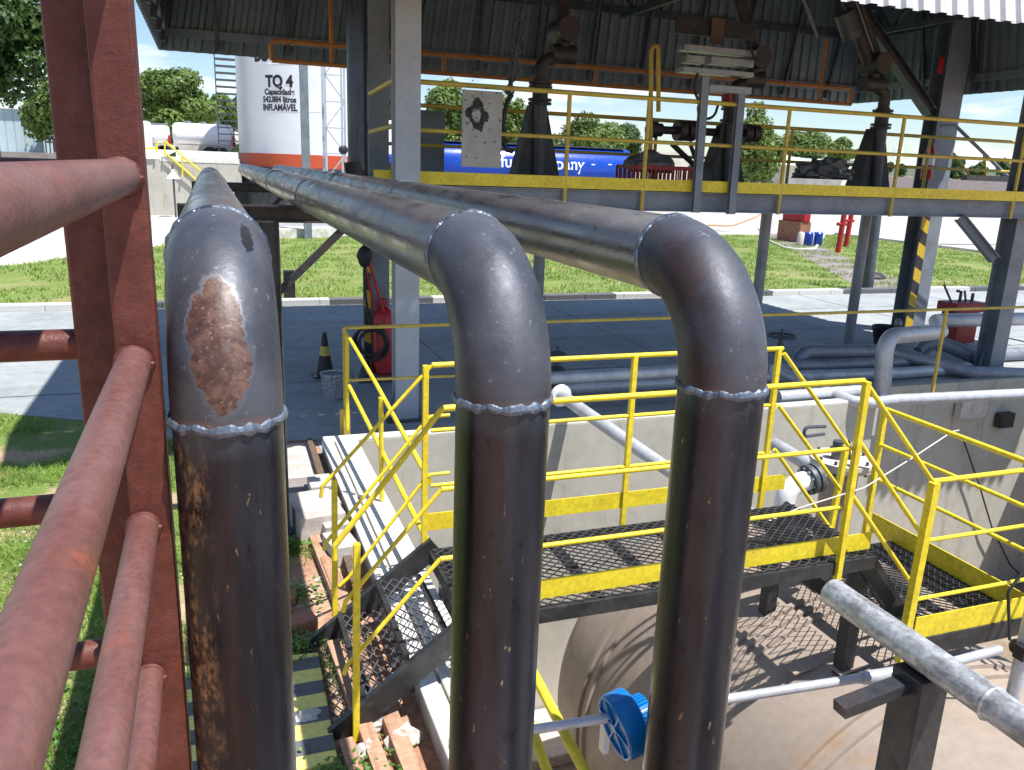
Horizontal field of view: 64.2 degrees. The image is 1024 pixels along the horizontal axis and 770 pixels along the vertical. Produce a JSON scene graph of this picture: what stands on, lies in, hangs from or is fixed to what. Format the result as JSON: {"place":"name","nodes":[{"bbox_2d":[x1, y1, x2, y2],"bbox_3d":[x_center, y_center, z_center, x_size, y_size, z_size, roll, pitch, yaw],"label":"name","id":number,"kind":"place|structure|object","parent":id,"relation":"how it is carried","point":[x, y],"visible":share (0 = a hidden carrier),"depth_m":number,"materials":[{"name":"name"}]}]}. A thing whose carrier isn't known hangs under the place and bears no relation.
{"place":"outdoors","nodes":[
{"label":"outdoors","id":0,"kind":"place"},
{"bbox_2d":[0,409,186,769],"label":"turf","id":1,"kind":"structure","parent":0,"point":[61,441],"depth_m":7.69,"materials":[{"name":"plant"}]},
{"bbox_2d":[287,443,315,478],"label":"concrete block","id":2,"kind":"structure","parent":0,"point":[300,464],"depth_m":8.04,"materials":[{"name":"concrete"}]},
{"bbox_2d":[4,234,833,769],"bbox_3d":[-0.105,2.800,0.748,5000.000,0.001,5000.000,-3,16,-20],"label":"ground","id":3,"kind":"structure","parent":0,"point":[424,748],"depth_m":5.04,"materials":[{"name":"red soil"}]},
{"bbox_2d":[0,0,192,769],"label":"red guard frame","id":4,"kind":"object","parent":3,"relation":"on","point":[107,507],"visible":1,"depth_m":1.40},
{"bbox_2d":[46,661,300,769],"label":"weed patch","id":5,"kind":"object","parent":3,"relation":"on","point":[73,747],"visible":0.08,"depth_m":4.14,"materials":[{"name":"green plant"}]},
{"bbox_2d":[44,530,347,769],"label":"sparse grass","id":6,"kind":"structure","parent":3,"relation":"on","point":[186,646],"depth_m":4.71,"materials":[{"name":"plant"}]},
{"bbox_2d":[163,167,296,769],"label":"pipe line","id":7,"kind":"object","parent":3,"relation":"on","point":[227,415],"visible":1,"depth_m":1.61,"materials":[{"name":"metal"}]},
{"bbox_2d":[177,203,343,541],"bbox_3d":[-1.573,-0.055,6.240,1.670,2.576,0.280,-3,16,-20],"label":"pipe trestle","id":8,"kind":"object","parent":3,"relation":"on","point":[268,219],"visible":0.4,"depth_m":5.94,"materials":[{"name":"metal"}]},
{"bbox_2d":[185,653,337,769],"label":"striped step","id":9,"kind":"object","parent":3,"relation":"on","point":[313,733],"visible":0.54,"depth_m":4.30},
{"bbox_2d":[291,611,317,635],"bbox_3d":[-1.360,1.524,5.196,0.220,0.080,0.120,-8,18,-33],"label":"loose brick","id":10,"kind":"object","parent":3,"relation":"on","point":[304,620],"visible":0.55,"depth_m":5.18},
{"bbox_2d":[289,488,345,544],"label":"concrete block","id":11,"kind":"structure","parent":3,"relation":"on","point":[310,513],"depth_m":6.46,"materials":[{"name":"concrete"}]},
{"bbox_2d":[309,535,352,647],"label":"lumber beam","id":12,"kind":"structure","parent":3,"relation":"on","point":[316,544],"depth_m":6.06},
{"bbox_2d":[307,438,362,593],"bbox_3d":[-1.577,1.015,7.036,0.060,0.080,3.300,-3,16,-19],"label":"rusty angle","id":13,"kind":"object","parent":3,"relation":"on","point":[347,559],"visible":0.43,"depth_m":7.67,"materials":[{"name":"metal"}]},
{"bbox_2d":[322,529,356,567],"bbox_3d":[-1.292,1.230,6.153,0.200,0.160,0.300,-6,17,-28],"label":"hollow block","id":14,"kind":"object","parent":3,"relation":"on","point":[345,546],"depth_m":6.04,"materials":[{"name":"concrete"}]},
{"bbox_2d":[339,736,363,769],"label":"lumber beam","id":15,"kind":"structure","parent":3,"relation":"on","point":[347,745],"depth_m":4.06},
{"bbox_2d":[327,638,390,769],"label":"lumber beam","id":16,"kind":"structure","parent":3,"relation":"on","point":[337,653],"depth_m":4.44,"materials":[{"name":"wood"}]},
{"bbox_2d":[320,556,422,769],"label":"lumber beam","id":17,"kind":"structure","parent":3,"relation":"on","point":[404,755],"depth_m":4.29,"materials":[{"name":"wood"}]},
{"bbox_2d":[305,364,450,741],"bbox_3d":[-0.663,0.875,4.545,0.914,1.822,0.992,-3,16,-20],"label":"pit stair","id":18,"kind":"object","parent":3,"relation":"on","point":[405,678],"visible":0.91,"depth_m":4.49,"materials":[{"name":"metal"}]},
{"bbox_2d":[238,164,553,769],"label":"pipe line","id":19,"kind":"object","parent":3,"relation":"on","point":[474,267],"visible":1,"depth_m":1.83,"materials":[{"name":"metal"}]},
{"bbox_2d":[0,285,1023,311],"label":"kerb","id":20,"kind":"structure","parent":3,"relation":"on","point":[41,306],"depth_m":18.69,"materials":[{"name":"concrete"}]},
{"bbox_2d":[272,165,768,769],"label":"pipe line","id":21,"kind":"object","parent":3,"relation":"on","point":[692,273],"visible":0.88,"depth_m":2.06,"materials":[{"name":"metal"}]},
{"bbox_2d":[279,223,730,232],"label":"shaded yard","id":22,"kind":"structure","parent":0,"point":[302,225],"depth_m":37.34,"materials":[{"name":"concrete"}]},
{"bbox_2d":[321,67,347,172],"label":"lattice tower","id":23,"kind":"structure","parent":22,"relation":"on","point":[343,150],"depth_m":37.82,"materials":[{"name":"metal"}]},
{"bbox_2d":[389,140,631,177],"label":"tanker truck","id":24,"kind":"object","parent":22,"relation":"on","point":[585,165],"visible":0.27,"depth_m":42.10,"materials":[{"name":"blue paint"}]},
{"bbox_2d":[21,211,1000,249],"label":"yard","id":25,"kind":"structure","parent":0,"point":[952,233],"depth_m":50.77,"materials":[{"name":"concrete"}]},
{"bbox_2d":[0,0,47,156],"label":"tree","id":26,"kind":"object","parent":25,"relation":"on","point":[21,33],"visible":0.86,"depth_m":24.54,"materials":[{"name":"green plant"}]},
{"bbox_2d":[0,105,53,152],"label":"pale shed","id":27,"kind":"structure","parent":25,"relation":"on","point":[13,138],"depth_m":43.70,"materials":[{"name":"white paint"}]},
{"bbox_2d":[17,79,53,142],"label":"tree","id":28,"kind":"object","parent":25,"relation":"on","point":[36,118],"visible":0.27,"depth_m":41.71,"materials":[{"name":"green plant"}]},
{"bbox_2d":[146,149,239,215],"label":"ramp wall","id":29,"kind":"structure","parent":25,"relation":"on","point":[226,165],"depth_m":39.81,"materials":[{"name":"concrete"}]},
{"bbox_2d":[235,56,390,204],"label":"storage tank","id":30,"kind":"object","parent":25,"relation":"on","point":[268,111],"visible":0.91,"depth_m":42.71,"materials":[{"name":"metal"}]},
{"bbox_2d":[423,76,464,140],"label":"tree","id":31,"kind":"object","parent":25,"relation":"on","point":[444,95],"visible":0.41,"depth_m":46.27,"materials":[{"name":"green plant"}]},
{"bbox_2d":[502,90,526,142],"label":"tree","id":32,"kind":"object","parent":25,"relation":"on","point":[513,123],"visible":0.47,"depth_m":55.64,"materials":[{"name":"green plant"}]},
{"bbox_2d":[552,110,627,148],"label":"tree","id":33,"kind":"object","parent":25,"relation":"on","point":[588,127],"visible":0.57,"depth_m":61.79,"materials":[{"name":"green plant"}]},
{"bbox_2d":[740,100,787,182],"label":"tree","id":34,"kind":"object","parent":25,"relation":"on","point":[754,172],"visible":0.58,"depth_m":69.15,"materials":[{"name":"green plant"}]},
{"bbox_2d":[748,153,851,185],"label":"white roofed house","id":35,"kind":"structure","parent":25,"relation":"on","point":[776,178],"depth_m":80.51,"materials":[{"name":"beige paint"}]},
{"bbox_2d":[780,131,832,158],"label":"tree","id":36,"kind":"object","parent":25,"relation":"on","point":[809,139],"visible":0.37,"depth_m":82.19,"materials":[{"name":"green plant"}]},
{"bbox_2d":[889,176,1006,190],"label":"boundary wall","id":37,"kind":"structure","parent":25,"relation":"on","point":[907,182],"depth_m":108.80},
{"bbox_2d":[0,290,1023,440],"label":"driveway","id":38,"kind":"structure","parent":0,"point":[311,409],"depth_m":13.94,"materials":[{"name":"concrete"}]},
{"bbox_2d":[191,181,282,204],"bbox_3d":[-3.396,-1.429,11.134,1.670,2.576,0.280,-3,16,-20],"label":"pipe trestle","id":39,"kind":"object","parent":38,"relation":"on","point":[240,190],"visible":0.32,"depth_m":10.76,"materials":[{"name":"metal"}]},
{"bbox_2d":[311,332,332,378],"bbox_3d":[-2.587,-0.426,11.283,0.340,0.620,0.340,-3,16,-20],"label":"traffic cone","id":40,"kind":"object","parent":38,"relation":"on","point":[324,361],"visible":0.89,"depth_m":11.23,"materials":[{"name":"yellow paint"}]},
{"bbox_2d":[320,370,342,400],"bbox_3d":[-2.240,0.012,10.232,0.326,0.340,0.324,-3,16,-20],"label":"steel bucket","id":41,"kind":"object","parent":38,"relation":"on","point":[332,383],"visible":0.82,"depth_m":10.14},
{"bbox_2d":[352,245,391,381],"bbox_3d":[-1.792,-1.183,10.772,0.691,2.398,0.463,-3,16,-20],"label":"wheeled extinguisher","id":42,"kind":"object","parent":38,"relation":"on","point":[381,355],"visible":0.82,"depth_m":10.78,"materials":[{"name":"red paint"}]},
{"bbox_2d":[354,0,391,383],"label":"canopy column","id":43,"kind":"structure","parent":38,"relation":"on","point":[378,48],"depth_m":10.32,"materials":[{"name":"metal"}]},
{"bbox_2d":[383,0,421,423],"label":"canopy column","id":44,"kind":"structure","parent":38,"relation":"on","point":[405,83],"depth_m":8.78,"materials":[{"name":"metal"}]},
{"bbox_2d":[136,0,1023,103],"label":"loading bay canopy","id":45,"kind":"object","parent":44,"relation":"on","point":[623,33],"visible":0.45,"depth_m":14.96,"materials":[{"name":"metal"}]},
{"bbox_2d":[344,0,368,175],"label":"black riser pipe","id":46,"kind":"object","parent":45,"relation":"attached to","point":[357,163],"visible":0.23,"depth_m":8.57,"materials":[{"name":"metal"}]},
{"bbox_2d":[268,0,853,105],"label":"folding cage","id":47,"kind":"object","parent":45,"relation":"hanging from","point":[331,44],"visible":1,"depth_m":12.22,"materials":[{"name":"orange paint"}]},
{"bbox_2d":[566,347,936,371],"bbox_3d":[3.620,-0.251,11.784,6.611,0.325,0.262,-4,16,-20],"label":"manifold pipe","id":48,"kind":"object","parent":38,"relation":"on","point":[836,363],"visible":0.27,"depth_m":12.09,"materials":[{"name":"metal"}]},
{"bbox_2d":[753,213,772,309],"bbox_3d":[3.946,-1.553,13.062,0.170,2.350,0.170,-3,16,-20],"label":"support post","id":49,"kind":"object","parent":38,"relation":"on","point":[762,250],"visible":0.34,"depth_m":12.86,"materials":[{"name":"metal"}]},
{"bbox_2d":[564,362,971,393],"bbox_3d":[3.851,-0.113,11.610,7.150,0.267,0.270,-3,16,-20],"label":"manifold pipe","id":50,"kind":"object","parent":38,"relation":"on","point":[669,383],"visible":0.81,"depth_m":11.60,"materials":[{"name":"silver metal"}]},
{"bbox_2d":[843,215,871,343],"bbox_3d":[5.816,-1.674,13.780,0.170,2.350,0.170,-3,16,-20],"label":"support post","id":51,"kind":"object","parent":38,"relation":"on","point":[858,270],"visible":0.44,"depth_m":13.68,"materials":[{"name":"metal"}]},
{"bbox_2d":[791,344,1023,378],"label":"manifold pipe","id":52,"kind":"object","parent":38,"relation":"on","point":[959,369],"visible":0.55,"depth_m":12.47,"materials":[{"name":"metal"}]},
{"bbox_2d":[891,13,970,326],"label":"canopy column","id":53,"kind":"structure","parent":38,"relation":"on","point":[945,94],"depth_m":15.41,"materials":[{"name":"metal"}]},
{"bbox_2d":[865,4,936,115],"bbox_3d":[6.737,-5.848,14.495,2.274,1.912,0.200,-3,16,-20],"label":"knee brace","id":54,"kind":"object","parent":53,"relation":"attached to","point":[910,83],"visible":0.71,"depth_m":14.65,"materials":[{"name":"metal"}]},
{"bbox_2d":[870,312,1023,396],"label":"manifold pipe","id":55,"kind":"object","parent":38,"relation":"on","point":[890,339],"visible":0.71,"depth_m":11.26,"materials":[{"name":"silver metal"}]},
{"bbox_2d":[937,284,984,342],"bbox_3d":[8.488,-1.336,15.215,1.559,1.111,0.440,-3,16,-20],"label":"red tool cart","id":56,"kind":"object","parent":38,"relation":"on","point":[963,334],"visible":0.56,"depth_m":15.03,"materials":[{"name":"metal"}]},
{"bbox_2d":[913,337,1023,362],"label":"manifold pipe","id":57,"kind":"object","parent":38,"relation":"on","point":[958,350],"visible":0.69,"depth_m":13.64,"materials":[{"name":"metal"}]},
{"bbox_2d":[972,97,1023,366],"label":"canopy column","id":58,"kind":"structure","parent":38,"relation":"on","point":[1002,290],"depth_m":12.93,"materials":[{"name":"metal"}]},
{"bbox_2d":[368,79,1023,218],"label":"loading walkway","id":59,"kind":"structure","parent":58,"relation":"attached to","point":[645,194],"depth_m":10.73,"materials":[{"name":"metal"}]},
{"bbox_2d":[389,64,444,171],"bbox_3d":[-1.366,-3.657,11.540,0.779,1.614,0.300,-3,16,-20],"label":"control cabinet","id":60,"kind":"object","parent":59,"relation":"on","point":[431,159],"visible":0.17,"depth_m":11.52,"materials":[{"name":"metal"}]},
{"bbox_2d":[461,70,502,167],"bbox_3d":[-0.333,-2.965,9.094,0.464,1.043,0.023,-3,16,-20],"label":"stained board","id":61,"kind":"object","parent":59,"relation":"attached to","point":[481,136],"visible":1,"depth_m":9.11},
{"bbox_2d":[505,0,580,175],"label":"fuel loader","id":62,"kind":"object","parent":59,"relation":"on","point":[534,156],"visible":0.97,"depth_m":10.27,"materials":[{"name":"metal"}]},
{"bbox_2d":[615,164,692,179],"bbox_3d":[1.892,-2.768,10.852,0.889,0.287,0.524,-3,16,-20],"label":"red crate","id":63,"kind":"object","parent":59,"relation":"on","point":[650,175],"visible":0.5,"depth_m":10.67,"materials":[{"name":"plastic"}]},
{"bbox_2d":[623,149,674,172],"bbox_3d":[1.833,-2.961,10.771,0.748,0.303,0.436,-3,16,-20],"label":"grey sack","id":64,"kind":"object","parent":63,"relation":"on","point":[655,158],"visible":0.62,"depth_m":10.66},
{"bbox_2d":[648,44,660,149],"bbox_3d":[1.869,-3.757,10.786,0.232,1.404,0.060,-3,16,-20],"label":"vent loop","id":65,"kind":"object","parent":59,"relation":"attached to","point":[658,72],"visible":0.96,"depth_m":10.70,"materials":[{"name":"yellow paint"}]},
{"bbox_2d":[675,16,759,213],"bbox_3d":[2.757,-3.487,10.581,1.234,2.449,0.860,-3,16,-20],"label":"meter stand","id":66,"kind":"object","parent":59,"relation":"attached to","point":[716,30],"visible":0.95,"depth_m":10.47,"materials":[{"name":"metal"}]},
{"bbox_2d":[702,0,771,181],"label":"fuel loader","id":67,"kind":"object","parent":59,"relation":"on","point":[758,80],"visible":0.47,"depth_m":11.36,"materials":[{"name":"metal"}]},
{"bbox_2d":[644,120,762,166],"bbox_3d":[2.732,-3.425,11.643,1.871,0.637,0.280,-3,16,-20],"label":"arm counterweight","id":68,"kind":"object","parent":67,"relation":"attached to","point":[680,130],"visible":0.76,"depth_m":11.47,"materials":[{"name":"metal"}]},
{"bbox_2d":[791,156,854,179],"bbox_3d":[4.532,-3.153,11.836,0.936,0.325,0.727,-10,19,-39],"label":"tarpaulin bundle","id":69,"kind":"object","parent":59,"relation":"on","point":[826,167],"visible":1,"depth_m":11.66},
{"bbox_2d":[802,0,893,186],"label":"fuel loader","id":70,"kind":"object","parent":59,"relation":"on","point":[852,20],"visible":0.92,"depth_m":12.03,"materials":[{"name":"metal"}]},
{"bbox_2d":[954,214,999,262],"bbox_3d":[6.872,-2.160,12.050,0.715,0.689,0.140,2,15,-2],"label":"knee brace","id":71,"kind":"object","parent":59,"relation":"attached to","point":[976,237],"visible":1,"depth_m":12.03,"materials":[{"name":"grey paint"}]},
{"bbox_2d":[0,234,1023,302],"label":"lawn","id":72,"kind":"structure","parent":0,"point":[10,279],"depth_m":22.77,"materials":[{"name":"plant"}]},
{"bbox_2d":[299,65,311,238],"bbox_3d":[-7.564,-9.633,29.788,0.280,8.500,0.280,-3,16,-20],"label":"grey pole","id":73,"kind":"object","parent":72,"relation":"on","point":[304,112],"visible":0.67,"depth_m":29.68,"materials":[{"name":"metal"}]},
{"bbox_2d":[279,226,332,238],"bbox_3d":[-8.098,-5.881,31.470,2.360,0.350,1.315,-6,17,-29],"label":"kerb corner","id":74,"kind":"object","parent":72,"relation":"on","point":[298,232],"visible":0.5,"depth_m":31.21,"materials":[{"name":"concrete"}]},
{"bbox_2d":[0,0,1023,165],"label":"sky","id":75,"kind":"structure","parent":0,"point":[1005,106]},
{"bbox_2d":[317,394,769,451],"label":"pit verge","id":76,"kind":"structure","parent":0,"point":[355,428],"depth_m":9.85,"materials":[{"name":"concrete"}]},
{"bbox_2d":[551,365,677,383],"bbox_3d":[1.395,-0.135,10.082,2.032,0.150,0.150,-3,16,-20],"label":"manifold pipe","id":77,"kind":"object","parent":76,"relation":"on","point":[579,376],"visible":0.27,"depth_m":9.95,"materials":[{"name":"silver metal"}]},
{"bbox_2d":[340,306,1023,434],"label":"pit guard rail","id":78,"kind":"object","parent":76,"relation":"on","point":[343,431],"visible":0.56,"depth_m":9.29,"materials":[{"name":"yellow paint"}]},
{"bbox_2d":[776,385,861,402],"bbox_3d":[3.959,0.118,10.502,1.302,0.174,0.170,-3,16,-20],"label":"white pipe","id":79,"kind":"object","parent":76,"relation":"on","point":[797,395],"visible":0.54,"depth_m":10.38,"materials":[{"name":"silver metal"}]},
{"bbox_2d":[552,582,1023,769],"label":"pit floor","id":80,"kind":"structure","parent":0,"point":[1004,642],"depth_m":11.88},
{"bbox_2d":[322,439,450,769],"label":"containment wall","id":81,"kind":"structure","parent":80,"relation":"on","point":[355,476],"depth_m":5.81,"materials":[{"name":"concrete"}]},
{"bbox_2d":[344,330,431,538],"bbox_3d":[-1.107,0.389,6.769,0.071,1.053,3.421,-3,16,-20],"label":"wall guard rail","id":82,"kind":"object","parent":81,"relation":"on","point":[379,442],"depth_m":6.64,"materials":[{"name":"metal"}]},
{"bbox_2d":[532,705,573,769],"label":"wall plinth","id":83,"kind":"structure","parent":80,"relation":"on","point":[557,752],"depth_m":9.20,"materials":[{"name":"concrete"}]},
{"bbox_2d":[533,670,589,769],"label":"access rail","id":84,"kind":"object","parent":80,"relation":"on","point":[571,746],"visible":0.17,"depth_m":2.56,"materials":[{"name":"metal"}]},
{"bbox_2d":[322,399,875,709],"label":"containment wall","id":85,"kind":"structure","parent":80,"relation":"on","point":[579,445],"depth_m":9.41,"materials":[{"name":"concrete"}]},
{"bbox_2d":[769,365,1023,408],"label":"white pipe","id":86,"kind":"object","parent":85,"relation":"on","point":[927,398],"visible":0.74,"depth_m":10.65,"materials":[{"name":"silver metal"}]},
{"bbox_2d":[421,346,878,675],"bbox_3d":[0.775,2.450,5.524,2.895,5.278,1.008,-3,16,-20],"label":"pit catwalk","id":87,"kind":"object","parent":80,"relation":"on","point":[775,552],"visible":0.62,"depth_m":5.06,"materials":[{"name":"metal"}]},
{"bbox_2d":[558,524,1023,769],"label":"horizontal tank","id":88,"kind":"object","parent":80,"relation":"on","point":[791,638],"visible":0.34,"depth_m":5.72,"materials":[{"name":"metal"}]},
{"bbox_2d":[447,645,1003,760],"bbox_3d":[0.754,1.015,2.576,1.902,0.226,0.206,-1,15,-12],"label":"blue capped conduit","id":89,"kind":"object","parent":88,"relation":"attached to","point":[621,717],"visible":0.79,"depth_m":2.51,"materials":[{"name":"silver metal"}]},
{"bbox_2d":[802,425,871,538],"bbox_3d":[2.850,1.014,7.220,0.540,1.226,0.586,-3,16,-20],"label":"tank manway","id":90,"kind":"object","parent":88,"relation":"attached to","point":[830,461],"visible":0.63,"depth_m":7.06,"materials":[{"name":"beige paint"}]},
{"bbox_2d":[773,462,827,505],"bbox_3d":[2.411,0.922,6.895,0.444,0.525,0.260,-3,16,-20],"label":"flanged elbow","id":91,"kind":"object","parent":90,"relation":"attached to","point":[812,477],"visible":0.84,"depth_m":6.80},
{"bbox_2d":[551,384,764,530],"bbox_3d":[1.354,0.616,7.971,0.252,0.605,2.921,-8,18,-34],"label":"slanting pipe","id":92,"kind":"object","parent":91,"relation":"attached to","point":[640,450],"visible":0.32,"depth_m":8.38,"materials":[{"name":"silver metal"}]},
{"bbox_2d":[790,407,1023,662],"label":"platform","id":93,"kind":"structure","parent":88,"relation":"on","point":[976,596],"depth_m":5.75,"materials":[{"name":"metal"}]},
{"bbox_2d":[773,352,932,620],"bbox_3d":[2.289,0.679,5.590,0.732,1.762,1.113,-1,15,-11],"label":"step flight","id":94,"kind":"object","parent":93,"relation":"on","point":[883,591],"visible":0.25,"depth_m":5.38,"materials":[{"name":"yellow paint"}]},
{"bbox_2d":[1006,568,1023,700],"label":"vent standpipe","id":95,"kind":"object","parent":88,"relation":"attached to","point":[1015,685],"visible":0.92,"depth_m":5.05,"materials":[{"name":"silver metal"}]},
{"bbox_2d":[833,662,946,769],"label":"pipe post","id":96,"kind":"object","parent":80,"relation":"on","point":[912,698],"visible":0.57,"depth_m":2.40,"materials":[{"name":"metal"}]},
{"bbox_2d":[821,579,1023,747],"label":"galvanised pipe","id":97,"kind":"object","parent":96,"relation":"on","point":[1001,709],"visible":1,"depth_m":2.33,"materials":[{"name":"metal"}]},
{"bbox_2d":[856,377,1023,595],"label":"containment wall","id":98,"kind":"structure","parent":80,"relation":"on","point":[982,552],"depth_m":12.65,"materials":[{"name":"concrete"}]},
{"bbox_2d":[953,401,988,418],"bbox_3d":[6.921,0.334,12.292,0.524,0.311,0.115,-3,16,-20],"label":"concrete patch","id":99,"kind":"object","parent":98,"relation":"attached to","point":[968,410],"depth_m":12.23,"materials":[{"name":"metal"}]},
{"bbox_2d":[770,234,897,287],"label":"garden path","id":100,"kind":"structure","parent":0,"point":[828,265],"depth_m":29.18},
{"bbox_2d":[777,214,810,241],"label":"hose plinth","id":101,"kind":"structure","parent":100,"relation":"on","point":[791,227],"depth_m":38.00,"materials":[{"name":"brick"}]},
{"bbox_2d":[862,216,881,287],"bbox_3d":[9.786,-4.129,22.078,0.412,3.110,0.340,-3,16,-20],"label":"dark post","id":102,"kind":"object","parent":100,"relation":"on","point":[870,265],"visible":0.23,"depth_m":22.09,"materials":[{"name":"metal"}]},
{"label":"terrace","id":103,"kind":"structure","parent":0,"visible":0},
{"bbox_2d":[143,121,172,156],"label":"white tanker","id":104,"kind":"object","parent":103,"relation":"on","point":[155,132],"visible":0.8,"depth_m":52.51,"materials":[{"name":"paint"}]},
{"bbox_2d":[140,66,225,156],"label":"tree","id":105,"kind":"object","parent":103,"relation":"on","point":[170,97],"visible":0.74,"depth_m":64.13,"materials":[{"name":"green plant"}]},
{"bbox_2d":[172,121,234,151],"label":"white tanker","id":106,"kind":"object","parent":103,"relation":"on","point":[190,136],"visible":0.82,"depth_m":49.77,"materials":[{"name":"paint"}]},
{"bbox_2d":[196,94,237,133],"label":"tree","id":107,"kind":"object","parent":103,"relation":"on","point":[228,110],"visible":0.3,"depth_m":74.99,"materials":[{"name":"green plant"}]},
{"bbox_2d":[213,54,239,154],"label":"tank stair","id":108,"kind":"object","parent":103,"relation":"on","point":[227,73],"visible":0.52,"depth_m":42.79,"materials":[{"name":"metal"}]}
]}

